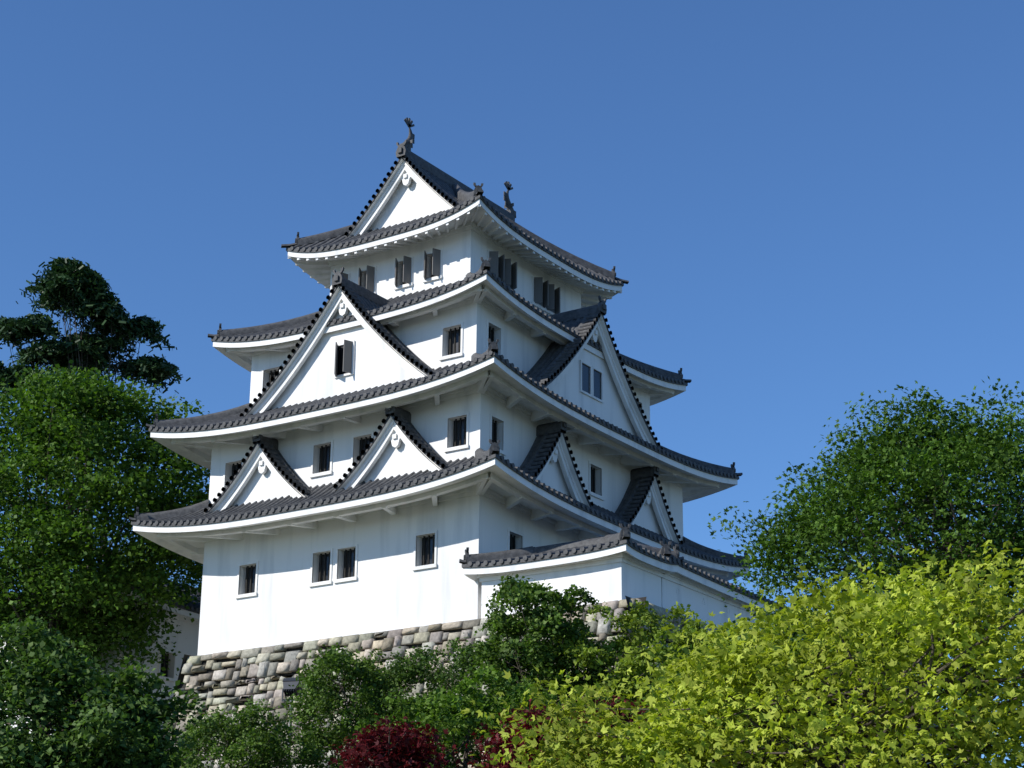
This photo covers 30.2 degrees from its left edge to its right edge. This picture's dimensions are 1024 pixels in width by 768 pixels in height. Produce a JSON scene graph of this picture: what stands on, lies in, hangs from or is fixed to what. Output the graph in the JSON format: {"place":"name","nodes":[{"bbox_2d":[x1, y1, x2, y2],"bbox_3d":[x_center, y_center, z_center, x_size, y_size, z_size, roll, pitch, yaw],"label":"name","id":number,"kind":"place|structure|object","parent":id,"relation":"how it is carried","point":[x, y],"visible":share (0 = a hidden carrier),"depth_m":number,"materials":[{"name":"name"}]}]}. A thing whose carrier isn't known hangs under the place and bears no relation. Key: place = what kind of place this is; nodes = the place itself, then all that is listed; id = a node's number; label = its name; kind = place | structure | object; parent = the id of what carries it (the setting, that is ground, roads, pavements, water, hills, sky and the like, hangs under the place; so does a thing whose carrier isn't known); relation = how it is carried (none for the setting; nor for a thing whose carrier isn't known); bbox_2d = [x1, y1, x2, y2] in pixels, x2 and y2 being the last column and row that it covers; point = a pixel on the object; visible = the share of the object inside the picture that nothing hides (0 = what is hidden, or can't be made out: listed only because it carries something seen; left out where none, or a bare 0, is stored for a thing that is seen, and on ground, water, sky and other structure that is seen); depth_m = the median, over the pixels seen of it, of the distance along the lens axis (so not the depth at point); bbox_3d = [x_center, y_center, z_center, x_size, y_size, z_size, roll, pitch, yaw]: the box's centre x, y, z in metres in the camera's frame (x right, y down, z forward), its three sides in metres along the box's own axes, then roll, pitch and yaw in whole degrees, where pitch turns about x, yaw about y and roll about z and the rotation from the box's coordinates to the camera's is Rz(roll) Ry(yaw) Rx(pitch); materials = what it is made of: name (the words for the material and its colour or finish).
{"place":"outdoors","nodes":[
{"label":"outdoors","id":0,"kind":"place"},
{"bbox_2d":[0,256,190,575],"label":"pine tree","id":1,"kind":"object","parent":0,"point":[70,280],"depth_m":79.11,"materials":[{"name":"green plant"}]},
{"bbox_2d":[0,0,1023,767],"label":"sky","id":2,"kind":"structure","parent":0,"point":[805,208],"materials":[{"name":"blue"}]},
{"bbox_3d":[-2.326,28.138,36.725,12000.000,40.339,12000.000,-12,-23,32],"label":"ground","id":3,"kind":"structure","parent":0,"visible":0},
{"bbox_2d":[0,573,200,740],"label":"gate building","id":4,"kind":"structure","parent":3,"relation":"on","point":[186,639],"depth_m":68.37,"materials":[{"name":"paint"}]},
{"bbox_2d":[0,359,209,731],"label":"maple tree","id":5,"kind":"object","parent":3,"relation":"on","point":[74,403],"depth_m":64.61,"materials":[{"name":"green plant"}]},
{"bbox_2d":[0,611,226,767],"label":"bush","id":6,"kind":"object","parent":3,"relation":"on","point":[113,733],"depth_m":37.04,"materials":[{"name":"green plant"}]},
{"bbox_2d":[159,691,338,767],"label":"azalea bush","id":7,"kind":"object","parent":3,"relation":"on","point":[244,736],"depth_m":46.04,"materials":[{"name":"green plant"}]},
{"bbox_2d":[282,678,302,751],"bbox_3d":[-6.040,10.172,51.359,0.570,4.485,0.465,-5,-20,16],"label":"sign","id":8,"kind":"object","parent":3,"relation":"on","point":[289,690],"visible":0.62,"depth_m":51.88,"materials":[{"name":"grey metal"}]},
{"bbox_2d":[277,642,398,767],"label":"azalea bush","id":9,"kind":"object","parent":3,"relation":"on","point":[370,676],"depth_m":48.59,"materials":[{"name":"green plant"}]},
{"bbox_2d":[328,713,459,767],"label":"bush","id":10,"kind":"object","parent":3,"relation":"on","point":[420,750],"depth_m":21.33,"materials":[{"name":"red plant"}]},
{"bbox_2d":[365,632,501,767],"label":"azalea bush","id":11,"kind":"object","parent":3,"relation":"on","point":[414,669],"depth_m":48.98,"materials":[{"name":"green plant"}]},
{"bbox_2d":[348,662,571,767],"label":"bush","id":12,"kind":"object","parent":3,"relation":"on","point":[435,706],"depth_m":43.27,"materials":[{"name":"green plant"}]},
{"bbox_2d":[455,699,620,767],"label":"bush","id":13,"kind":"object","parent":3,"relation":"on","point":[501,741],"depth_m":21.55,"materials":[{"name":"plant"}]},
{"bbox_2d":[462,573,616,709],"bbox_3d":[0.521,7.807,47.186,4.135,6.077,4.379,-12,-23,32],"label":"bush","id":14,"kind":"object","parent":3,"relation":"on","point":[550,602],"depth_m":46.80,"materials":[{"name":"green plant"}]},
{"bbox_2d":[159,596,958,767],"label":"stone base","id":15,"kind":"object","parent":3,"relation":"on","point":[228,681],"visible":0.11,"depth_m":56.98,"materials":[{"name":"stone"}]},
{"bbox_2d":[129,117,751,655],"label":"castle keep","id":16,"kind":"structure","parent":15,"relation":"on","point":[445,377],"depth_m":59.82,"materials":[{"name":"paint"}]},
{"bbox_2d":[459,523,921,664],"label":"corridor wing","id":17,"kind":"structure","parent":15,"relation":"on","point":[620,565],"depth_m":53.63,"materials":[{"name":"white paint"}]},
{"bbox_2d":[479,694,708,767],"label":"shrub","id":18,"kind":"object","parent":3,"relation":"on","point":[601,697],"visible":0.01,"depth_m":41.57,"materials":[{"name":"green plant"}]},
{"bbox_2d":[563,691,660,761],"bbox_3d":[1.347,5.111,25.383,1.615,1.970,1.695,-12,-23,32],"label":"bush","id":19,"kind":"object","parent":3,"relation":"on","point":[626,719],"depth_m":25.41,"materials":[{"name":"plant"}]},
{"bbox_2d":[543,599,737,712],"bbox_3d":[3.395,8.161,46.877,4.654,5.851,5.748,-12,-23,32],"label":"bush","id":20,"kind":"object","parent":3,"relation":"on","point":[633,619],"depth_m":46.56,"materials":[{"name":"green plant"}]},
{"bbox_2d":[446,540,1023,767],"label":"bush","id":21,"kind":"object","parent":3,"relation":"on","point":[866,615],"depth_m":14.09,"materials":[{"name":"green plant"}]},
{"bbox_2d":[642,609,915,767],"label":"bush","id":22,"kind":"object","parent":3,"relation":"on","point":[685,650],"depth_m":36.49,"materials":[{"name":"green plant"}]},
{"bbox_2d":[707,375,1023,767],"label":"maple tree","id":23,"kind":"object","parent":3,"relation":"on","point":[860,469],"depth_m":28.34,"materials":[{"name":"green plant"}]}
]}

